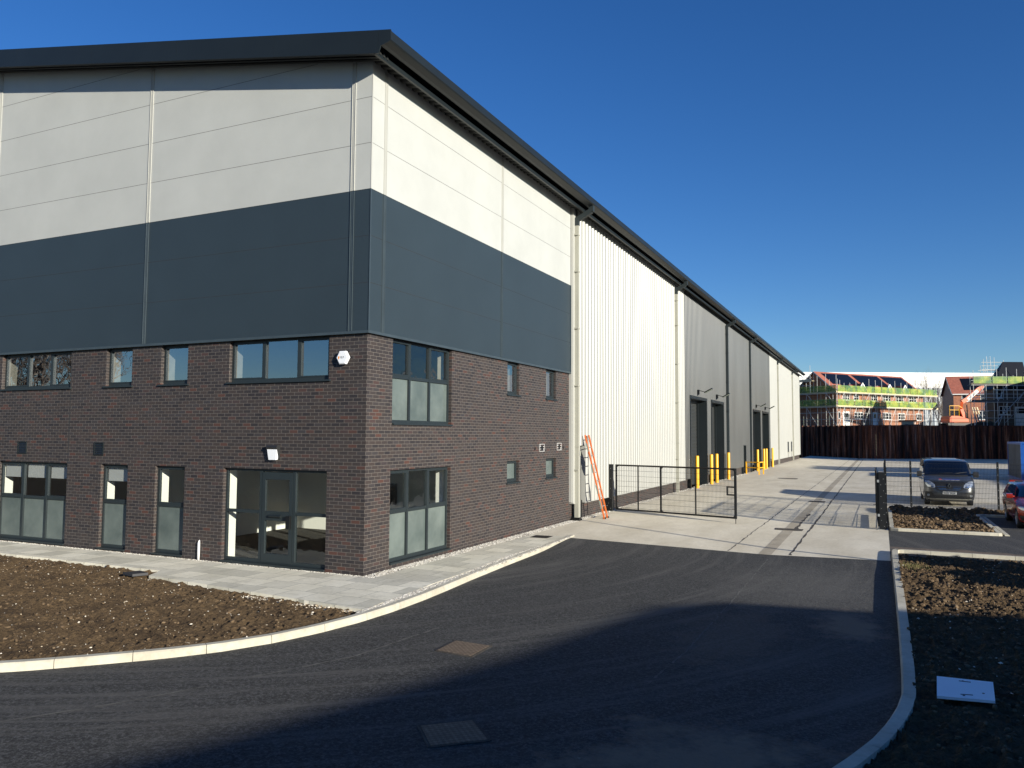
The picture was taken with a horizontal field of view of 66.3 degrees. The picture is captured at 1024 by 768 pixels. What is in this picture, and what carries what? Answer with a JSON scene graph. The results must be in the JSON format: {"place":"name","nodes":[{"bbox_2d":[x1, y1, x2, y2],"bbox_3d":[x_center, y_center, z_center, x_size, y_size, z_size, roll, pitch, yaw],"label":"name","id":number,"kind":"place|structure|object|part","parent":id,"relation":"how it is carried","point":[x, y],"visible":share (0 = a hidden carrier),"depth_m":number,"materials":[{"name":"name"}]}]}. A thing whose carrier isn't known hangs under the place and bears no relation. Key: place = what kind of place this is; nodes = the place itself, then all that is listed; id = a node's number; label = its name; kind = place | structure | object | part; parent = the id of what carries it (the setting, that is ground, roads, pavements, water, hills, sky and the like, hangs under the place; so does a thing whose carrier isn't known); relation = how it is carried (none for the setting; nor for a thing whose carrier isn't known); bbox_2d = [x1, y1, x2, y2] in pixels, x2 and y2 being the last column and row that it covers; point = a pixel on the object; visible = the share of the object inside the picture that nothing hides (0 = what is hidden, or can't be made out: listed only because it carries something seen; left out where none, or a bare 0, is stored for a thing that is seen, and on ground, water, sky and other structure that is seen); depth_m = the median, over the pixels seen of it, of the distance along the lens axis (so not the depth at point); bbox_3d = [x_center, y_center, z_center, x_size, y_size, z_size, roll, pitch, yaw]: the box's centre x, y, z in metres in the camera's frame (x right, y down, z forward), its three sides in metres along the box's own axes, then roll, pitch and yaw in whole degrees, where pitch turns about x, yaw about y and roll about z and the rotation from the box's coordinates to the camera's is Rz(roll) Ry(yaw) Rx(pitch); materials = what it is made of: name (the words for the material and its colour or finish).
{"place":"outdoors","nodes":[
{"label":"outdoors","id":0,"kind":"place"},
{"bbox_2d":[0,555,355,660],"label":"soil bed","id":1,"kind":"object","parent":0,"point":[73,630],"visible":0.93,"depth_m":12.96,"materials":[{"name":"soil"}]},
{"bbox_2d":[123,570,147,576],"bbox_3d":[-7.777,3.917,16.196,0.430,0.050,0.324,-3,-5,40],"label":"paving offcut","id":2,"kind":"object","parent":1,"relation":"on","point":[136,573],"visible":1,"depth_m":16.13,"materials":[{"name":"grey concrete"}]},
{"bbox_2d":[0,534,565,611],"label":"pavement","id":3,"kind":"structure","parent":0,"point":[353,593],"depth_m":16.24,"materials":[{"name":"concrete"}]},
{"bbox_2d":[531,535,551,537],"bbox_3d":[0.842,4.371,22.447,0.523,0.015,0.512,-1,-4,23],"label":"gully grate","id":4,"kind":"object","parent":3,"relation":"on","point":[539,536],"visible":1,"depth_m":22.43,"materials":[{"name":"black metal"}]},
{"bbox_2d":[0,534,900,767],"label":"road","id":5,"kind":"structure","parent":0,"point":[783,661],"depth_m":9.57,"materials":[{"name":"grey asphalt"}]},
{"bbox_2d":[0,535,574,672],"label":"kerb","id":6,"kind":"structure","parent":5,"relation":"on","point":[117,657],"depth_m":11.08,"materials":[{"name":"concrete"}]},
{"bbox_2d":[0,559,767,721],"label":"road seams","id":7,"kind":"object","parent":5,"relation":"on","point":[655,676],"visible":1,"depth_m":10.41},
{"bbox_2d":[417,719,491,747],"bbox_3d":[-0.594,3.533,7.938,0.642,0.015,0.613,1,-4,-17],"label":"manhole cover","id":8,"kind":"object","parent":5,"relation":"on","point":[451,733],"visible":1,"depth_m":7.90,"materials":[{"name":"metal"}]},
{"bbox_2d":[435,640,491,656],"bbox_3d":[-0.691,3.735,11.081,0.629,0.015,0.672,-1,-4,25],"label":"manhole cover","id":9,"kind":"object","parent":5,"relation":"on","point":[463,648],"visible":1,"depth_m":11.04,"materials":[{"name":"metal"}]},
{"bbox_2d":[832,549,915,767],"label":"kerb","id":10,"kind":"structure","parent":5,"relation":"on","point":[878,742],"depth_m":8.80,"materials":[{"name":"concrete"}]},
{"bbox_2d":[0,0,1023,455],"label":"sky","id":11,"kind":"structure","parent":0,"point":[844,178],"materials":[{"name":"blue"}]},
{"bbox_2d":[580,456,888,560],"bbox_3d":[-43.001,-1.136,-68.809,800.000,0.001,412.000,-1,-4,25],"label":"ground","id":12,"kind":"structure","parent":0,"point":[692,486],"depth_m":54.73,"materials":[{"name":"grey concrete"}]},
{"bbox_2d":[534,456,1015,560],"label":"yard","id":13,"kind":"structure","parent":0,"point":[848,527],"depth_m":30.58,"materials":[{"name":"concrete"}]},
{"bbox_2d":[0,473,747,612],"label":"gravel","id":14,"kind":"structure","parent":13,"relation":"on","point":[403,567],"depth_m":18.56,"materials":[{"name":"stone"}]},
{"bbox_2d":[0,29,804,575],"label":"industrial unit","id":15,"kind":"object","parent":13,"relation":"on","point":[216,255],"visible":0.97,"depth_m":19.71,"materials":[{"name":"metal"}]},
{"bbox_2d":[0,461,66,544],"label":"window","id":16,"kind":"structure","parent":15,"relation":"in","point":[34,518],"depth_m":20.87,"materials":[{"name":"glass"}]},
{"bbox_2d":[0,351,71,390],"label":"window","id":17,"kind":"structure","parent":15,"relation":"in","point":[29,386],"depth_m":21.19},
{"bbox_2d":[96,464,127,550],"bbox_3d":[-9.853,3.047,19.462,0.962,2.095,0.220,-1,-4,25],"label":"window","id":18,"kind":"structure","parent":15,"relation":"in","point":[113,510],"depth_m":19.54,"materials":[{"name":"glass"}]},
{"bbox_2d":[102,347,132,387],"bbox_3d":[-9.803,-0.410,19.657,1.050,1.000,0.195,-1,-4,25],"label":"window","id":19,"kind":"structure","parent":15,"relation":"in","point":[112,384],"depth_m":19.78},
{"bbox_2d":[151,466,184,556],"bbox_3d":[-8.125,3.003,18.638,0.972,2.095,0.195,-1,-4,25],"label":"window","id":20,"kind":"structure","parent":15,"relation":"in","point":[169,520],"depth_m":18.71,"materials":[{"name":"grey glass"}]},
{"bbox_2d":[157,344,188,385],"bbox_3d":[-8.074,-0.453,18.846,1.010,1.000,0.195,-1,-4,25],"label":"window","id":21,"kind":"structure","parent":15,"relation":"in","point":[167,382],"depth_m":18.97,"materials":[{"name":"grey metal"}]},
{"bbox_2d":[266,445,279,459],"bbox_3d":[-5.265,1.509,17.265,0.300,0.320,0.125,-1,-4,25],"label":"wall light","id":22,"kind":"object","parent":15,"relation":"attached to","point":[273,451],"visible":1,"depth_m":17.23,"materials":[{"name":"white plastic"}]},
{"bbox_3d":[-5.190,2.943,17.278,0.860,1.980,0.135,-1,-4,25],"label":"entrance door","id":23,"kind":"part","parent":15,"relation":"part of","materials":[{"name":"black metal"}]},
{"bbox_2d":[225,336,330,383],"bbox_3d":[-5.196,-0.525,17.497,2.970,1.000,0.195,-1,-4,25],"label":"window","id":24,"kind":"structure","parent":15,"relation":"in","point":[300,378],"depth_m":17.57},
{"bbox_2d":[336,351,349,363],"bbox_3d":[-3.571,-0.558,16.617,0.320,0.277,0.106,-1,-4,25],"label":"alarm box","id":25,"kind":"object","parent":15,"relation":"attached to","point":[342,357],"visible":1,"depth_m":16.56,"materials":[{"name":"white plastic"}]},
{"bbox_2d":[389,466,450,564],"bbox_3d":[-2.144,2.985,18.253,0.195,2.045,2.642,-1,-4,25],"label":"window","id":26,"kind":"structure","parent":15,"relation":"in","point":[414,532],"depth_m":18.27,"materials":[{"name":"grey glass"}]},
{"bbox_2d":[392,339,452,425],"bbox_3d":[-2.117,0.015,18.467,0.195,1.920,2.632,-1,-4,25],"label":"window","id":27,"kind":"structure","parent":15,"relation":"in","point":[415,401],"depth_m":18.50,"materials":[{"name":"grey glass"}]},
{"bbox_2d":[506,460,520,483],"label":"window","id":28,"kind":"structure","parent":15,"relation":"in","point":[511,465],"depth_m":22.93,"materials":[{"name":"grey glass"}]},
{"bbox_2d":[507,362,520,396],"bbox_3d":[-0.003,-0.143,22.986,0.195,1.000,0.940,-1,-4,25],"label":"window","id":29,"kind":"structure","parent":15,"relation":"in","point":[509,393],"depth_m":23.29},
{"bbox_2d":[545,369,557,400],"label":"window","id":30,"kind":"structure","parent":15,"relation":"in","point":[549,373],"depth_m":25.78,"materials":[{"name":"white glass"}]},
{"bbox_2d":[545,458,557,478],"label":"window","id":31,"kind":"structure","parent":15,"relation":"in","point":[549,461],"depth_m":25.54,"materials":[{"name":"grey glass"}]},
{"bbox_2d":[697,388,712,393],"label":"floodlight","id":32,"kind":"object","parent":15,"relation":"attached to","point":[698,391],"visible":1,"depth_m":45.07,"materials":[{"name":"black metal"}]},
{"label":"fire door","id":33,"kind":"part","parent":15,"relation":"part of","materials":[{"name":"metal"}]},
{"bbox_2d":[584,435,608,518],"bbox_3d":[2.997,3.277,27.757,0.863,2.944,0.475,0,-4,7],"label":"ladder","id":34,"kind":"object","parent":13,"relation":"on","point":[598,480],"visible":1,"depth_m":27.67,"materials":[{"name":"metal"}]},
{"bbox_2d":[604,498,607,510],"bbox_3d":[3.629,4.034,30.237,0.198,1.825,0.099,2,-4,-20],"label":"fence","id":35,"kind":"object","parent":13,"relation":"on","point":[606,501],"visible":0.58,"depth_m":30.18,"materials":[{"name":"black metal"}]},
{"bbox_2d":[608,464,614,511],"bbox_3d":[3.800,4.026,30.284,0.285,1.850,0.285,-1,-4,25],"label":"gate post","id":36,"kind":"object","parent":13,"relation":"on","point":[611,497],"visible":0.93,"depth_m":30.20,"materials":[{"name":"black metal"}]},
{"bbox_2d":[613,464,736,523],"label":"gate","id":37,"kind":"structure","parent":36,"relation":"attached to","point":[617,491],"depth_m":28.53,"materials":[{"name":"black metal"}]},
{"bbox_2d":[695,456,698,487],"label":"bollard","id":38,"kind":"object","parent":13,"relation":"on","point":[697,470],"visible":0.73,"depth_m":43.71,"materials":[{"name":"yellow metal"}]},
{"bbox_2d":[709,454,712,483],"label":"bollard","id":39,"kind":"object","parent":13,"relation":"on","point":[711,462],"visible":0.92,"depth_m":47.29,"materials":[{"name":"yellow metal"}]},
{"bbox_2d":[715,454,718,482],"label":"bollard","id":40,"kind":"object","parent":13,"relation":"on","point":[716,466],"visible":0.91,"depth_m":48.84,"materials":[{"name":"yellow metal"}]},
{"bbox_2d":[727,452,729,478],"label":"bollard","id":41,"kind":"object","parent":13,"relation":"on","point":[728,460],"visible":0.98,"depth_m":52.61,"materials":[{"name":"yellow metal"}]},
{"bbox_2d":[746,461,763,474],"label":"barrier","id":42,"kind":"object","parent":13,"relation":"on","point":[758,467],"visible":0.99,"depth_m":59.88,"materials":[{"name":"yellow metal"}]},
{"bbox_2d":[756,449,758,470],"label":"bollard","id":43,"kind":"object","parent":13,"relation":"on","point":[757,455],"visible":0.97,"depth_m":65.08,"materials":[{"name":"yellow metal"}]},
{"bbox_2d":[763,449,764,468],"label":"bollard","id":44,"kind":"object","parent":13,"relation":"on","point":[764,457],"visible":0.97,"depth_m":68.62,"materials":[{"name":"yellow metal"}]},
{"bbox_2d":[765,449,767,468],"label":"bollard","id":45,"kind":"object","parent":13,"relation":"on","point":[766,458],"visible":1,"depth_m":70.10,"materials":[{"name":"yellow metal"}]},
{"bbox_2d":[771,448,773,466],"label":"bollard","id":46,"kind":"object","parent":13,"relation":"on","point":[772,455],"visible":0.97,"depth_m":74.05,"materials":[{"name":"yellow metal"}]},
{"bbox_2d":[672,460,875,554],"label":"yard joints","id":47,"kind":"object","parent":13,"relation":"on","point":[799,525],"visible":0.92,"depth_m":28.44,"materials":[{"name":"grey concrete"}]},
{"bbox_2d":[775,528,802,530],"bbox_3d":[9.027,4.749,25.607,0.886,0.015,0.544,-1,-4,25],"label":"drain grate","id":48,"kind":"object","parent":13,"relation":"on","point":[788,529],"visible":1,"depth_m":25.53,"materials":[{"name":"grey metal"}]},
{"bbox_2d":[759,458,859,554],"bbox_3d":[27.346,7.358,64.499,0.320,0.001,97.980,-1,-4,25],"label":"drainage channel","id":49,"kind":"object","parent":13,"relation":"on","point":[770,548],"visible":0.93,"depth_m":28.37,"materials":[{"name":"grey concrete"}]},
{"bbox_2d":[878,472,887,529],"bbox_3d":[12.039,3.821,25.481,0.300,1.910,0.300,-1,-4,25],"label":"gate post","id":50,"kind":"object","parent":13,"relation":"on","point":[882,499],"visible":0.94,"depth_m":25.39,"materials":[{"name":"black metal"}]},
{"bbox_2d":[873,467,879,525],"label":"gate","id":51,"kind":"structure","parent":50,"relation":"attached to","point":[877,493],"depth_m":26.46,"materials":[{"name":"black metal"}]},
{"bbox_2d":[883,460,887,528],"bbox_3d":[14.173,4.029,29.773,0.087,2.050,9.178,-1,-4,25],"label":"fence","id":52,"kind":"object","parent":13,"relation":"on","point":[884,465],"visible":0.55,"depth_m":25.65,"materials":[{"name":"black metal"}]},
{"bbox_2d":[799,425,1023,458],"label":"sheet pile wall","id":53,"kind":"structure","parent":13,"relation":"on","point":[913,441],"depth_m":106.01,"materials":[{"name":"wood"}]},
{"bbox_2d":[917,457,978,504],"bbox_3d":[19.916,4.427,36.055,2.400,1.985,5.032,-1,-4,25],"label":"parked van","id":54,"kind":"object","parent":13,"relation":"on","point":[928,465],"visible":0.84,"depth_m":34.38,"materials":[{"name":"grey paint"}]},
{"bbox_2d":[886,461,1023,509],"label":"fence","id":55,"kind":"object","parent":13,"relation":"on","point":[997,469],"visible":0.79,"depth_m":32.81,"materials":[{"name":"black metal"}]},
{"bbox_2d":[1007,442,1023,479],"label":"shipping container","id":56,"kind":"object","parent":13,"relation":"on","point":[1015,451],"visible":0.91,"depth_m":54.74,"materials":[{"name":"metal"}]},
{"bbox_2d":[1022,444,1023,478],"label":"container door","id":57,"kind":"structure","parent":56,"relation":"in","point":[1022,444],"depth_m":52.58,"materials":[{"name":"blue paint"}]},
{"bbox_2d":[899,420,916,424],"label":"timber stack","id":58,"kind":"object","parent":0,"point":[909,422],"visible":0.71,"depth_m":117.24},
{"bbox_2d":[864,553,1023,767],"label":"soil bed","id":59,"kind":"object","parent":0,"point":[911,747],"visible":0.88,"depth_m":10.15,"materials":[{"name":"soil"}]},
{"bbox_2d":[0,504,1023,761],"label":"soil clods","id":60,"kind":"object","parent":59,"relation":"on","point":[960,524],"visible":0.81,"depth_m":13.73,"materials":[{"name":"brown soil"}]},
{"bbox_2d":[896,560,929,569],"bbox_3d":[9.008,4.034,17.524,0.908,0.222,1.242,-1,-4,25],"label":"grass tuft","id":61,"kind":"object","parent":60,"relation":"on","point":[919,566],"visible":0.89,"depth_m":17.46,"materials":[{"name":"green plant"}]},
{"bbox_2d":[0,509,1023,715],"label":"loose stones","id":62,"kind":"object","parent":59,"relation":"on","point":[354,611],"visible":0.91,"depth_m":13.51,"materials":[{"name":"grey stone"}]},
{"bbox_2d":[937,676,994,702],"bbox_3d":[5.144,3.464,8.896,0.610,0.034,0.680,-4,-2,25],"label":"inspection lid","id":63,"kind":"object","parent":59,"relation":"on","point":[949,688],"visible":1,"depth_m":8.84,"materials":[{"name":"white plastic"}]},
{"bbox_2d":[891,505,1004,532],"bbox_3d":[17.503,4.705,26.959,7.974,0.336,7.857,-1,-4,25],"label":"soil bed","id":64,"kind":"object","parent":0,"point":[973,512],"visible":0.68,"depth_m":28.53,"materials":[{"name":"soil"}]},
{"bbox_2d":[888,517,1023,561],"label":"side road","id":65,"kind":"structure","parent":0,"point":[1012,544],"depth_m":22.37,"materials":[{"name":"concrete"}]},
{"bbox_2d":[887,507,1009,535],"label":"kerb","id":66,"kind":"structure","parent":65,"relation":"on","point":[997,529],"depth_m":24.79,"materials":[{"name":"concrete"}]},
{"bbox_2d":[898,549,1023,560],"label":"kerb","id":67,"kind":"structure","parent":65,"relation":"on","point":[973,555],"depth_m":19.66,"materials":[{"name":"concrete"}]},
{"bbox_2d":[1002,480,1023,527],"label":"parked car","id":68,"kind":"object","parent":65,"relation":"on","point":[1013,499],"visible":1,"depth_m":27.01,"materials":[{"name":"red paint"}]},
{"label":"side window","id":69,"kind":"part","parent":68,"relation":"part of","materials":[{"name":"glass"}]},
{"bbox_2d":[940,376,990,422],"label":"brick house","id":70,"kind":"structure","parent":0,"point":[955,390],"depth_m":135.60,"materials":[{"name":"red brick"}]},
{"label":"terrain","id":71,"kind":"structure","parent":0,"visible":0},
{"bbox_2d":[800,374,841,425],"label":"scaffold","id":72,"kind":"object","parent":71,"relation":"on","point":[829,392],"visible":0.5,"depth_m":120.62,"materials":[{"name":"grey metal"}]},
{"bbox_2d":[799,371,815,392],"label":"scaffold","id":73,"kind":"object","parent":72,"relation":"on","point":[805,380],"visible":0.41,"depth_m":122.76,"materials":[{"name":"silver metal"}]},
{"bbox_2d":[800,371,923,425],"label":"brick house","id":74,"kind":"structure","parent":71,"relation":"on","point":[847,381],"depth_m":123.59,"materials":[{"name":"red brick"}]},
{"bbox_2d":[843,394,849,400],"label":"window","id":75,"kind":"structure","parent":74,"relation":"in","point":[847,395],"depth_m":120.29,"materials":[{"name":"white plastic"}]},
{"bbox_2d":[843,411,849,425],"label":"door","id":76,"kind":"structure","parent":74,"relation":"in","point":[847,415],"depth_m":119.98,"materials":[{"name":"white plastic"}]},
{"bbox_2d":[854,412,863,418],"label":"window","id":77,"kind":"structure","parent":74,"relation":"in","point":[861,414],"depth_m":121.54,"materials":[{"name":"white plastic"}]},
{"bbox_2d":[871,395,876,401],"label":"window","id":78,"kind":"structure","parent":74,"relation":"in","point":[872,396],"depth_m":123.20,"materials":[{"name":"white plastic"}]},
{"bbox_2d":[873,412,876,424],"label":"door","id":79,"kind":"structure","parent":74,"relation":"in","point":[874,415],"depth_m":123.09,"materials":[{"name":"blue"}]},
{"bbox_2d":[882,396,889,401],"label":"window","id":80,"kind":"structure","parent":74,"relation":"in","point":[885,398],"depth_m":124.58,"materials":[{"name":"white plastic"}]},
{"bbox_2d":[883,413,890,419],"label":"window","id":81,"kind":"structure","parent":74,"relation":"in","point":[887,415],"depth_m":124.61,"materials":[{"name":"white plastic"}]},
{"bbox_2d":[897,396,903,402],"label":"window","id":82,"kind":"structure","parent":74,"relation":"in","point":[899,398],"depth_m":126.26,"materials":[{"name":"white plastic"}]},
{"bbox_2d":[898,413,904,419],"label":"window","id":83,"kind":"structure","parent":74,"relation":"in","point":[899,414],"depth_m":126.20,"materials":[{"name":"white plastic"}]},
{"bbox_2d":[909,397,915,402],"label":"window","id":84,"kind":"structure","parent":74,"relation":"in","point":[911,399],"depth_m":127.69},
{"bbox_2d":[832,380,937,425],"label":"scaffold","id":85,"kind":"object","parent":71,"relation":"on","point":[888,394],"visible":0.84,"depth_m":123.32,"materials":[{"name":"grey metal"}]},
{"bbox_2d":[799,372,993,424],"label":"warehouse","id":86,"kind":"structure","parent":71,"relation":"on","point":[908,377],"depth_m":210.57,"materials":[{"name":"grey metal"}]},
{"bbox_2d":[800,414,1023,425],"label":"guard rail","id":87,"kind":"object","parent":71,"relation":"on","point":[803,419],"visible":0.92,"depth_m":110.25,"materials":[{"name":"metal"}]},
{"bbox_2d":[912,376,929,401],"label":"bare tree","id":88,"kind":"object","parent":71,"relation":"on","point":[919,386],"visible":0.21,"depth_m":164.49,"materials":[{"name":"brown plant"}]},
{"bbox_2d":[919,370,939,412],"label":"bare tree","id":89,"kind":"object","parent":71,"relation":"on","point":[925,381],"visible":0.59,"depth_m":165.77,"materials":[{"name":"brown plant"}]},
{"bbox_2d":[925,377,942,422],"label":"bare tree","id":90,"kind":"object","parent":71,"relation":"on","point":[933,402],"visible":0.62,"depth_m":152.60,"materials":[{"name":"brown plant"}]},
{"bbox_2d":[930,391,942,421],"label":"bare tree","id":91,"kind":"object","parent":71,"relation":"on","point":[937,407],"visible":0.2,"depth_m":158.49,"materials":[{"name":"brown plant"}]},
{"bbox_2d":[938,386,983,425],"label":"excavator","id":92,"kind":"object","parent":71,"relation":"on","point":[960,414],"visible":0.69,"depth_m":125.16,"materials":[{"name":"orange paint"}]},
{"bbox_2d":[972,407,981,421],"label":"leaning planks","id":93,"kind":"object","parent":71,"relation":"on","point":[977,414],"visible":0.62,"depth_m":114.98,"materials":[{"name":"beige wood"}]},
{"bbox_2d":[967,421,1000,425],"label":"spoil heap","id":94,"kind":"object","parent":71,"relation":"on","point":[984,423],"visible":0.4,"depth_m":107.32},
{"bbox_2d":[978,359,1003,420],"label":"scaffold","id":95,"kind":"object","parent":71,"relation":"on","point":[983,369],"visible":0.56,"depth_m":108.88,"materials":[{"name":"silver metal"}]},
{"bbox_2d":[967,368,1023,425],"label":"scaffold","id":96,"kind":"object","parent":71,"relation":"on","point":[993,384],"visible":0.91,"depth_m":106.08,"materials":[{"name":"grey metal"}]},
{"bbox_2d":[986,357,991,376],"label":"access ladder","id":97,"kind":"object","parent":96,"relation":"attached to","point":[988,367],"visible":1,"depth_m":107.55,"materials":[{"name":"grey metal"}]},
{"bbox_2d":[995,392,1023,422],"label":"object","id":98,"kind":"structure","parent":96,"relation":"attached to","point":[1009,407],"depth_m":105.38,"materials":[{"name":"metal"}]},
{"bbox_2d":[983,362,1023,425],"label":"brick house","id":99,"kind":"structure","parent":71,"relation":"on","point":[1008,368],"depth_m":107.38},
{"bbox_2d":[995,390,1002,398],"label":"window","id":100,"kind":"structure","parent":99,"relation":"in","point":[999,391],"depth_m":107.34,"materials":[{"name":"black glass"}]},
{"bbox_2d":[999,406,1010,414],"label":"window","id":101,"kind":"structure","parent":99,"relation":"in","point":[1000,407],"depth_m":107.18,"materials":[{"name":"grey glass"}]},
{"bbox_2d":[1015,407,1023,425],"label":"door","id":102,"kind":"structure","parent":99,"relation":"in","point":[1019,414],"depth_m":107.13,"materials":[{"name":"blue"}]}
]}

